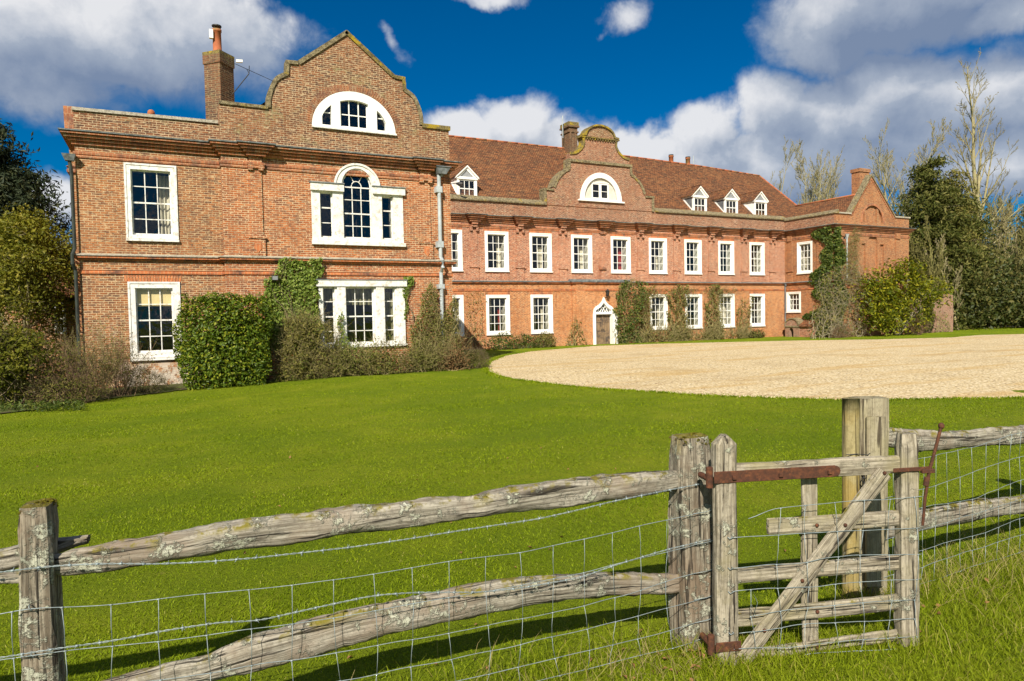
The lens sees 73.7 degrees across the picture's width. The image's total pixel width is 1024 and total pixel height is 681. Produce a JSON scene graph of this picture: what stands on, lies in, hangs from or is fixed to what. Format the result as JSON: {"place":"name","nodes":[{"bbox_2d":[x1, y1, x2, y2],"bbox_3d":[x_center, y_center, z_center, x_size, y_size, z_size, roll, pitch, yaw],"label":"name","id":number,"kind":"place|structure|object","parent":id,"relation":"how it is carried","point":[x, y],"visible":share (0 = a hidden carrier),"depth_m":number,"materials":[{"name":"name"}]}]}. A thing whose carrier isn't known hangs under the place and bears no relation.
{"place":"outdoors","nodes":[
{"label":"outdoors","id":0,"kind":"place"},
{"bbox_2d":[0,324,1023,680],"bbox_3d":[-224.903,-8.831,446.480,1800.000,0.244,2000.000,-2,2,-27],"label":"lawn","id":1,"kind":"structure","parent":0,"point":[316,560],"depth_m":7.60,"materials":[{"name":"green plant"}]},
{"bbox_2d":[0,118,72,324],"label":"yew tree","id":2,"kind":"object","parent":1,"relation":"on","point":[17,183],"visible":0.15,"depth_m":32.76,"materials":[{"name":"green plant"}]},
{"bbox_2d":[1,276,76,378],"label":"outbuilding","id":3,"kind":"structure","parent":1,"relation":"on","point":[68,329],"depth_m":28.62,"materials":[{"name":"brick"}]},
{"bbox_2d":[0,366,474,412],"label":"flower bed","id":4,"kind":"object","parent":1,"relation":"on","point":[171,387],"visible":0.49,"depth_m":21.97,"materials":[{"name":"soil"}]},
{"bbox_2d":[0,317,77,404],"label":"holly bush","id":5,"kind":"object","parent":4,"relation":"on","point":[15,342],"visible":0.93,"depth_m":18.73,"materials":[{"name":"green plant"}]},
{"bbox_2d":[0,200,79,385],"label":"holly tree","id":6,"kind":"object","parent":4,"relation":"on","point":[33,259],"visible":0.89,"depth_m":24.05,"materials":[{"name":"green plant"}]},
{"bbox_2d":[0,385,85,411],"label":"ground cover","id":7,"kind":"object","parent":4,"relation":"on","point":[74,405],"visible":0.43,"depth_m":18.07,"materials":[{"name":"green plant"}]},
{"bbox_2d":[17,362,115,404],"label":"shrub","id":8,"kind":"object","parent":4,"relation":"on","point":[52,387],"visible":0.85,"depth_m":18.99,"materials":[{"name":"green plant"}]},
{"bbox_2d":[0,325,140,400],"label":"bare shrub","id":9,"kind":"object","parent":4,"relation":"on","point":[72,369],"visible":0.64,"depth_m":19.24,"materials":[{"name":"brown plant"}]},
{"bbox_2d":[50,311,136,398],"bbox_3d":[-12.293,0.320,20.356,2.322,2.903,3.729,-2,2,-27],"label":"bare shrub","id":10,"kind":"object","parent":4,"relation":"on","point":[103,375],"visible":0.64,"depth_m":20.12,"materials":[{"name":"brown plant"}]},
{"bbox_2d":[84,324,161,397],"bbox_3d":[-11.886,0.619,20.790,2.334,2.258,3.142,-2,2,-27],"label":"bare shrub","id":11,"kind":"object","parent":4,"relation":"on","point":[117,392],"visible":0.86,"depth_m":20.63,"materials":[{"name":"brown plant"}]},
{"bbox_2d":[118,362,172,394],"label":"shrub","id":12,"kind":"object","parent":4,"relation":"on","point":[161,378],"visible":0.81,"depth_m":21.37,"materials":[{"name":"plant"}]},
{"bbox_2d":[171,290,275,390],"bbox_3d":[-9.607,-0.063,22.882,3.243,3.330,2.010,-2,2,-27],"label":"laurel bush","id":13,"kind":"object","parent":4,"relation":"on","point":[195,355],"visible":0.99,"depth_m":22.38,"materials":[{"name":"green plant"}]},
{"bbox_2d":[268,335,332,381],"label":"shrub","id":14,"kind":"object","parent":4,"relation":"on","point":[290,375],"visible":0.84,"depth_m":23.70,"materials":[{"name":"green plant"}]},
{"bbox_2d":[265,301,355,379],"bbox_3d":[-7.286,0.216,24.147,3.293,3.572,2.684,-2,2,-27],"label":"shrub","id":15,"kind":"object","parent":4,"relation":"on","point":[299,329],"visible":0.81,"depth_m":23.98,"materials":[{"name":"green plant"}]},
{"bbox_2d":[289,331,382,380],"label":"shrub","id":16,"kind":"object","parent":4,"relation":"on","point":[343,370],"visible":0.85,"depth_m":24.56,"materials":[{"name":"green plant"}]},
{"bbox_2d":[327,337,382,374],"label":"shrub","id":17,"kind":"object","parent":4,"relation":"on","point":[341,349],"visible":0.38,"depth_m":25.35,"materials":[{"name":"green plant"}]},
{"bbox_2d":[349,332,418,375],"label":"shrub","id":18,"kind":"object","parent":4,"relation":"on","point":[390,363],"visible":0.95,"depth_m":25.12,"materials":[{"name":"green plant"}]},
{"bbox_2d":[391,317,454,372],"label":"shrub","id":19,"kind":"object","parent":4,"relation":"on","point":[422,367],"visible":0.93,"depth_m":25.96,"materials":[{"name":"green plant"}]},
{"bbox_2d":[424,324,476,370],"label":"shrub","id":20,"kind":"object","parent":4,"relation":"on","point":[456,358],"visible":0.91,"depth_m":26.38,"materials":[{"name":"green plant"}]},
{"bbox_2d":[462,347,490,368],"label":"round bush","id":21,"kind":"object","parent":4,"relation":"on","point":[479,358],"visible":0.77,"depth_m":27.10,"materials":[{"name":"green plant"}]},
{"bbox_2d":[0,432,712,680],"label":"fence","id":22,"kind":"object","parent":1,"relation":"on","point":[40,560],"visible":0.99,"depth_m":3.33,"materials":[{"name":"grey wood"}]},
{"bbox_2d":[57,24,916,388],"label":"manor house","id":23,"kind":"structure","parent":1,"relation":"on","point":[353,170],"depth_m":26.84,"materials":[{"name":"brick"}]},
{"bbox_2d":[123,162,178,241],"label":"window","id":24,"kind":"structure","parent":23,"relation":"in","point":[151,204],"depth_m":23.38,"materials":[{"name":"paint"}]},
{"bbox_2d":[127,282,181,360],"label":"window","id":25,"kind":"structure","parent":23,"relation":"in","point":[152,306],"depth_m":23.40,"materials":[{"name":"paint"}]},
{"bbox_2d":[261,256,324,351],"bbox_3d":[-7.883,-1.305,24.707,2.274,3.460,0.390,-2,2,-27],"label":"ivy","id":26,"kind":"object","parent":23,"relation":"attached to","point":[298,279],"visible":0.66,"depth_m":24.67,"materials":[{"name":"green plant"}]},
{"bbox_2d":[335,311,358,348],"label":"ivy","id":27,"kind":"object","parent":23,"relation":"attached to","point":[339,324],"visible":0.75,"depth_m":25.44,"materials":[{"name":"green plant"}]},
{"bbox_2d":[312,91,396,135],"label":"window","id":28,"kind":"structure","parent":23,"relation":"in","point":[347,110],"depth_m":25.97,"materials":[{"name":"white paint"}]},
{"bbox_2d":[309,163,405,246],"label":"window","id":29,"kind":"structure","parent":23,"relation":"in","point":[347,210],"depth_m":26.20,"materials":[{"name":"paint"}]},
{"bbox_2d":[316,279,407,348],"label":"window","id":30,"kind":"structure","parent":23,"relation":"in","point":[377,306],"depth_m":26.27,"materials":[{"name":"paint"}]},
{"bbox_2d":[402,276,413,319],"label":"ivy","id":31,"kind":"object","parent":23,"relation":"attached to","point":[407,290],"visible":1,"depth_m":26.68,"materials":[{"name":"green plant"}]},
{"bbox_2d":[407,281,470,366],"bbox_3d":[-2.955,-0.500,26.827,2.899,3.748,1.338,-2,2,-27],"label":"climbing shrub","id":32,"kind":"object","parent":23,"relation":"attached to","point":[451,331],"visible":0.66,"depth_m":26.92,"materials":[{"name":"green plant"}]},
{"bbox_2d":[451,229,462,271],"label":"window","id":33,"kind":"structure","parent":23,"relation":"in","point":[456,235],"depth_m":42.50,"materials":[{"name":"white paint"}]},
{"bbox_2d":[453,295,464,335],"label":"window","id":34,"kind":"structure","parent":23,"relation":"in","point":[460,298],"depth_m":42.61,"materials":[{"name":"white paint"}]},
{"bbox_2d":[465,291,486,347],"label":"climbing plant","id":35,"kind":"object","parent":23,"relation":"attached to","point":[475,324],"depth_m":42.94,"materials":[{"name":"green plant"}]},
{"bbox_2d":[484,231,509,271],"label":"window","id":36,"kind":"structure","parent":23,"relation":"in","point":[496,242],"depth_m":43.95,"materials":[{"name":"white paint"}]},
{"bbox_2d":[486,295,509,335],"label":"window","id":37,"kind":"structure","parent":23,"relation":"in","point":[497,306],"depth_m":44.09,"materials":[{"name":"white paint"}]},
{"bbox_2d":[529,233,552,272],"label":"window","id":38,"kind":"structure","parent":23,"relation":"in","point":[540,244],"depth_m":45.38,"materials":[{"name":"white paint"}]},
{"bbox_2d":[530,295,553,333],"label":"window","id":39,"kind":"structure","parent":23,"relation":"in","point":[541,305],"depth_m":45.55,"materials":[{"name":"white paint"}]},
{"bbox_2d":[566,315,585,345],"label":"climbing shrub","id":40,"kind":"object","parent":23,"relation":"attached to","point":[573,339],"depth_m":46.06,"materials":[{"name":"green plant"}]},
{"bbox_2d":[571,234,592,272],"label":"window","id":41,"kind":"structure","parent":23,"relation":"in","point":[581,245],"depth_m":46.85,"materials":[{"name":"white paint"}]},
{"bbox_2d":[578,173,624,203],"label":"window","id":42,"kind":"structure","parent":23,"relation":"in","point":[593,189],"depth_m":47.19,"materials":[{"name":"white paint"}]},
{"bbox_2d":[593,297,617,344],"bbox_3d":[6.337,-1.365,47.354,1.900,3.280,0.760,-2,2,-27],"label":"door","id":43,"kind":"structure","parent":23,"relation":"in","point":[603,324],"depth_m":47.38,"materials":[{"name":"white paint"}]},
{"bbox_2d":[610,236,631,273],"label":"window","id":44,"kind":"structure","parent":23,"relation":"in","point":[620,246],"depth_m":48.27,"materials":[{"name":"white paint"}]},
{"bbox_2d":[611,275,653,343],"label":"climbing shrub","id":45,"kind":"object","parent":23,"relation":"attached to","point":[629,327],"visible":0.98,"depth_m":47.59,"materials":[{"name":"green plant"}]},
{"bbox_2d":[637,284,659,342],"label":"climbing shrub","id":46,"kind":"object","parent":23,"relation":"attached to","point":[646,309],"visible":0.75,"depth_m":48.70,"materials":[{"name":"plant"}]},
{"bbox_2d":[649,238,667,273],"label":"window","id":47,"kind":"structure","parent":23,"relation":"in","point":[657,246],"depth_m":49.72,"materials":[{"name":"white paint"}]},
{"bbox_2d":[649,294,668,329],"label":"window","id":48,"kind":"structure","parent":23,"relation":"in","point":[659,312],"depth_m":49.89,"materials":[{"name":"white paint"}]},
{"bbox_2d":[665,284,694,340],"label":"climbing shrub","id":49,"kind":"object","parent":23,"relation":"attached to","point":[682,312],"visible":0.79,"depth_m":49.93,"materials":[{"name":"green plant"}]},
{"bbox_2d":[684,239,701,274],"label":"window","id":50,"kind":"structure","parent":23,"relation":"in","point":[692,248],"depth_m":51.19,"materials":[{"name":"white paint"}]},
{"bbox_2d":[685,294,702,328],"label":"window","id":51,"kind":"structure","parent":23,"relation":"in","point":[695,309],"depth_m":51.35,"materials":[{"name":"white paint"}]},
{"bbox_2d":[650,282,742,299],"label":"climbing shrub","id":52,"kind":"object","parent":23,"relation":"attached to","point":[695,291],"visible":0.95,"depth_m":50.90,"materials":[{"name":"green plant"}]},
{"bbox_2d":[700,284,727,339],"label":"climbing shrub","id":53,"kind":"object","parent":23,"relation":"attached to","point":[711,301],"visible":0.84,"depth_m":51.47,"materials":[{"name":"green plant"}]},
{"bbox_2d":[718,241,734,274],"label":"window","id":54,"kind":"structure","parent":23,"relation":"in","point":[725,249],"depth_m":52.67,"materials":[{"name":"white paint"}]},
{"bbox_2d":[719,294,734,327],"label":"window","id":55,"kind":"structure","parent":23,"relation":"in","point":[728,316],"depth_m":52.81,"materials":[{"name":"white paint"}]},
{"bbox_2d":[736,294,755,337],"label":"climbing shrub","id":56,"kind":"object","parent":23,"relation":"attached to","point":[745,319],"visible":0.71,"depth_m":53.04,"materials":[{"name":"plant"}]},
{"bbox_2d":[749,242,764,274],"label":"window","id":57,"kind":"structure","parent":23,"relation":"in","point":[756,249],"depth_m":54.12,"materials":[{"name":"white paint"}]},
{"bbox_2d":[750,294,765,326],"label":"window","id":58,"kind":"structure","parent":23,"relation":"in","point":[757,318],"depth_m":54.24,"materials":[{"name":"white paint"}]},
{"bbox_2d":[786,292,800,312],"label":"window","id":59,"kind":"structure","parent":23,"relation":"in","point":[793,299],"depth_m":54.98,"materials":[{"name":"white paint"}]},
{"bbox_2d":[796,241,812,273],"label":"window","id":60,"kind":"structure","parent":23,"relation":"in","point":[804,249],"depth_m":53.95,"materials":[{"name":"white paint"}]},
{"bbox_2d":[802,226,849,336],"bbox_3d":[23.680,-4.427,51.951,1.541,8.416,3.578,-4,3,-51],"label":"ivy","id":61,"kind":"object","parent":23,"relation":"attached to","point":[826,255],"visible":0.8,"depth_m":51.26,"materials":[{"name":"green plant"}]},
{"bbox_2d":[808,260,870,338],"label":"climbing shrub","id":62,"kind":"object","parent":23,"relation":"attached to","point":[832,303],"visible":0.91,"depth_m":50.40,"materials":[{"name":"green plant"}]},
{"bbox_2d":[842,221,866,284],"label":"climbing shrub","id":63,"kind":"object","parent":23,"relation":"attached to","point":[854,249],"visible":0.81,"depth_m":51.54,"materials":[{"name":"green plant"}]},
{"bbox_2d":[481,329,521,349],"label":"shrub","id":64,"kind":"object","parent":1,"relation":"on","point":[509,345],"visible":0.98,"depth_m":42.24,"materials":[{"name":"green plant"}]},
{"bbox_2d":[511,329,539,348],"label":"shrub","id":65,"kind":"object","parent":1,"relation":"on","point":[525,340],"visible":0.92,"depth_m":43.53,"materials":[{"name":"green plant"}]},
{"bbox_2d":[532,328,556,347],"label":"shrub","id":66,"kind":"object","parent":1,"relation":"on","point":[545,341],"visible":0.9,"depth_m":44.15,"materials":[{"name":"green plant"}]},
{"bbox_2d":[640,318,683,342],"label":"shrub","id":67,"kind":"object","parent":1,"relation":"on","point":[661,339],"visible":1,"depth_m":48.78,"materials":[{"name":"plant"}]},
{"bbox_2d":[666,319,709,341],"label":"shrub","id":68,"kind":"object","parent":1,"relation":"on","point":[690,332],"visible":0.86,"depth_m":49.77,"materials":[{"name":"plant"}]},
{"bbox_2d":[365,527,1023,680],"bbox_3d":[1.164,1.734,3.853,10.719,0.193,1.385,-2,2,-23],"label":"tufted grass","id":69,"kind":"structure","parent":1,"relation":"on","point":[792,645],"depth_m":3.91,"materials":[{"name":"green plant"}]},
{"bbox_2d":[693,317,729,339],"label":"shrub","id":70,"kind":"object","parent":1,"relation":"on","point":[708,333],"visible":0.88,"depth_m":50.92,"materials":[{"name":"plant"}]},
{"bbox_2d":[708,323,758,339],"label":"shrub","id":71,"kind":"object","parent":1,"relation":"on","point":[731,330],"visible":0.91,"depth_m":52.19,"materials":[{"name":"plant"}]},
{"bbox_2d":[481,333,1023,400],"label":"verge grass","id":72,"kind":"structure","parent":1,"relation":"on","point":[487,370],"depth_m":17.80,"materials":[{"name":"green plant"}]},
{"bbox_2d":[746,329,765,337],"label":"shrub","id":73,"kind":"object","parent":1,"relation":"on","point":[760,334],"visible":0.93,"depth_m":52.83,"materials":[{"name":"plant"}]},
{"bbox_2d":[489,334,1023,399],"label":"gravel drive","id":74,"kind":"structure","parent":1,"relation":"on","point":[980,366],"depth_m":24.60,"materials":[{"name":"beige gravel"}]},
{"bbox_2d":[770,137,804,198],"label":"bare tree","id":75,"kind":"object","parent":1,"relation":"on","point":[789,157],"visible":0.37,"depth_m":115.30,"materials":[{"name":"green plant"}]},
{"bbox_2d":[791,140,814,204],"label":"bare tree","id":76,"kind":"object","parent":1,"relation":"on","point":[800,170],"visible":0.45,"depth_m":118.90,"materials":[{"name":"brown plant"}]},
{"bbox_2d":[796,162,829,203],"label":"bare tree","id":77,"kind":"object","parent":1,"relation":"on","point":[807,196],"visible":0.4,"depth_m":113.31,"materials":[{"name":"brown plant"}]},
{"bbox_2d":[803,150,832,200],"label":"bare tree","id":78,"kind":"object","parent":1,"relation":"on","point":[819,194],"visible":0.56,"depth_m":112.41,"materials":[{"name":"brown plant"}]},
{"bbox_2d":[698,423,944,666],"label":"wicket gate","id":79,"kind":"structure","parent":1,"relation":"on","point":[726,472],"depth_m":3.89,"materials":[{"name":"grey wood"}]},
{"bbox_2d":[808,148,844,202],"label":"bare tree","id":80,"kind":"object","parent":1,"relation":"on","point":[832,177],"visible":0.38,"depth_m":115.88,"materials":[{"name":"brown plant"}]},
{"bbox_2d":[827,322,852,337],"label":"shrub","id":81,"kind":"object","parent":1,"relation":"on","point":[840,334],"visible":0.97,"depth_m":50.00,"materials":[{"name":"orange plant"}]},
{"bbox_2d":[865,138,902,215],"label":"bare tree","id":82,"kind":"object","parent":1,"relation":"on","point":[887,178],"visible":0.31,"depth_m":106.23,"materials":[{"name":"brown plant"}]},
{"bbox_2d":[863,118,911,216],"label":"bare tree","id":83,"kind":"object","parent":1,"relation":"on","point":[882,180],"visible":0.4,"depth_m":102.94,"materials":[{"name":"brown plant"}]},
{"bbox_2d":[849,255,959,336],"bbox_3d":[30.114,-3.364,52.469,10.506,6.263,3.875,-2,2,-27],"label":"shrub","id":84,"kind":"object","parent":1,"relation":"on","point":[890,313],"visible":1,"depth_m":51.59,"materials":[{"name":"green plant"}]},
{"bbox_2d":[907,317,930,334],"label":"shrub","id":85,"kind":"object","parent":1,"relation":"on","point":[920,332],"visible":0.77,"depth_m":52.59,"materials":[{"name":"green plant"}]},
{"bbox_2d":[890,117,951,227],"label":"bare tree","id":86,"kind":"object","parent":1,"relation":"on","point":[938,140],"visible":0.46,"depth_m":99.00,"materials":[{"name":"grey plant"}]},
{"bbox_2d":[910,214,949,291],"bbox_3d":[37.334,-5.994,60.569,3.095,10.560,2.800,-1,2,10],"label":"bare tree","id":87,"kind":"object","parent":1,"relation":"on","point":[931,269],"visible":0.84,"depth_m":60.44,"materials":[{"name":"brown wood"}]},
{"bbox_2d":[909,223,951,293],"bbox_3d":[36.764,-5.706,61.782,4.655,9.918,3.982,-2,2,-13],"label":"bare tree","id":88,"kind":"object","parent":1,"relation":"on","point":[912,249],"visible":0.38,"depth_m":61.51,"materials":[{"name":"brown wood"}]},
{"bbox_2d":[909,291,952,333],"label":"garden wall","id":89,"kind":"structure","parent":1,"relation":"on","point":[944,309],"depth_m":57.72,"materials":[{"name":"brick"}]},
{"bbox_2d":[923,299,935,331],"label":"ivy","id":90,"kind":"object","parent":89,"relation":"attached to","point":[931,324],"visible":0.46,"depth_m":56.64,"materials":[{"name":"green plant"}]},
{"bbox_2d":[842,396,1023,598],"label":"fence","id":91,"kind":"object","parent":1,"relation":"on","point":[867,430],"visible":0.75,"depth_m":4.65,"materials":[{"name":"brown wood"}]},
{"bbox_2d":[925,233,963,329],"bbox_3d":[39.354,-5.309,62.420,2.223,8.998,3.273,-5,4,-59],"label":"bare tree","id":92,"kind":"object","parent":1,"relation":"on","point":[957,280],"visible":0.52,"depth_m":61.84,"materials":[{"name":"brown plant"}]},
{"bbox_2d":[892,153,1010,330],"bbox_3d":[40.906,-9.419,66.221,12.506,16.880,12.525,-2,2,-27],"label":"cypress tree","id":93,"kind":"object","parent":1,"relation":"on","point":[931,193],"visible":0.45,"depth_m":63.98,"materials":[{"name":"green plant"}]},
{"bbox_2d":[942,168,1009,327],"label":"cypress tree","id":94,"kind":"object","parent":1,"relation":"on","point":[955,175],"visible":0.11,"depth_m":68.70,"materials":[{"name":"green plant"}]},
{"bbox_2d":[965,230,994,295],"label":"bare tree","id":95,"kind":"object","parent":1,"relation":"on","point":[982,249],"visible":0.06,"depth_m":68.53,"materials":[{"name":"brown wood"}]},
{"bbox_2d":[962,261,999,328],"bbox_3d":[44.062,-4.176,64.675,3.665,6.461,5.825,0,2,19],"label":"bare tree","id":96,"kind":"object","parent":1,"relation":"on","point":[986,273],"visible":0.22,"depth_m":63.07,"materials":[{"name":"brown wood"}]},
{"bbox_2d":[940,47,1023,246],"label":"poplar tree","id":97,"kind":"object","parent":1,"relation":"on","point":[976,179],"visible":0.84,"depth_m":75.21,"materials":[{"name":"beige plant"}]},
{"bbox_2d":[945,227,1023,329],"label":"woodland undergrowth","id":98,"kind":"object","parent":1,"relation":"on","point":[1011,307],"visible":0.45,"depth_m":63.00,"materials":[{"name":"green plant"}]},
{"bbox_2d":[958,195,1018,325],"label":"cypress tree","id":99,"kind":"object","parent":1,"relation":"on","point":[988,235],"visible":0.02,"depth_m":71.81,"materials":[{"name":"green plant"}]},
{"bbox_2d":[972,186,1021,270],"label":"bare tree","id":100,"kind":"object","parent":1,"relation":"on","point":[1000,204],"visible":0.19,"depth_m":78.40,"materials":[{"name":"brown plant"}]},
{"bbox_2d":[992,236,1017,326],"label":"bare tree","id":101,"kind":"object","parent":1,"relation":"on","point":[998,252],"visible":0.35,"depth_m":68.27,"materials":[{"name":"brown wood"}]},
{"bbox_2d":[992,202,1023,325],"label":"bare tree","id":102,"kind":"object","parent":1,"relation":"on","point":[1004,223],"visible":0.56,"depth_m":72.43,"materials":[{"name":"brown plant"}]},
{"bbox_2d":[1003,224,1023,327],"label":"bare tree","id":103,"kind":"object","parent":1,"relation":"on","point":[1019,262],"visible":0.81,"depth_m":66.25,"materials":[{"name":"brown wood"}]},
{"bbox_2d":[1005,195,1023,324],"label":"bare tree","id":104,"kind":"object","parent":1,"relation":"on","point":[1020,225],"visible":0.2,"depth_m":77.77,"materials":[{"name":"brown wood"}]},
{"bbox_2d":[0,0,1023,248],"label":"sky","id":105,"kind":"structure","parent":0,"point":[722,84],"materials":[{"name":"blue"}]},
{"bbox_2d":[36,418,988,680],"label":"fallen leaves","id":106,"kind":"object","parent":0,"point":[640,630],"visible":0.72,"depth_m":3.91,"materials":[{"name":"brown plant"}]},
{"bbox_2d":[236,539,1023,680],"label":"rough grass","id":107,"kind":"structure","parent":0,"point":[991,612],"depth_m":3.93,"materials":[{"name":"green plant"}]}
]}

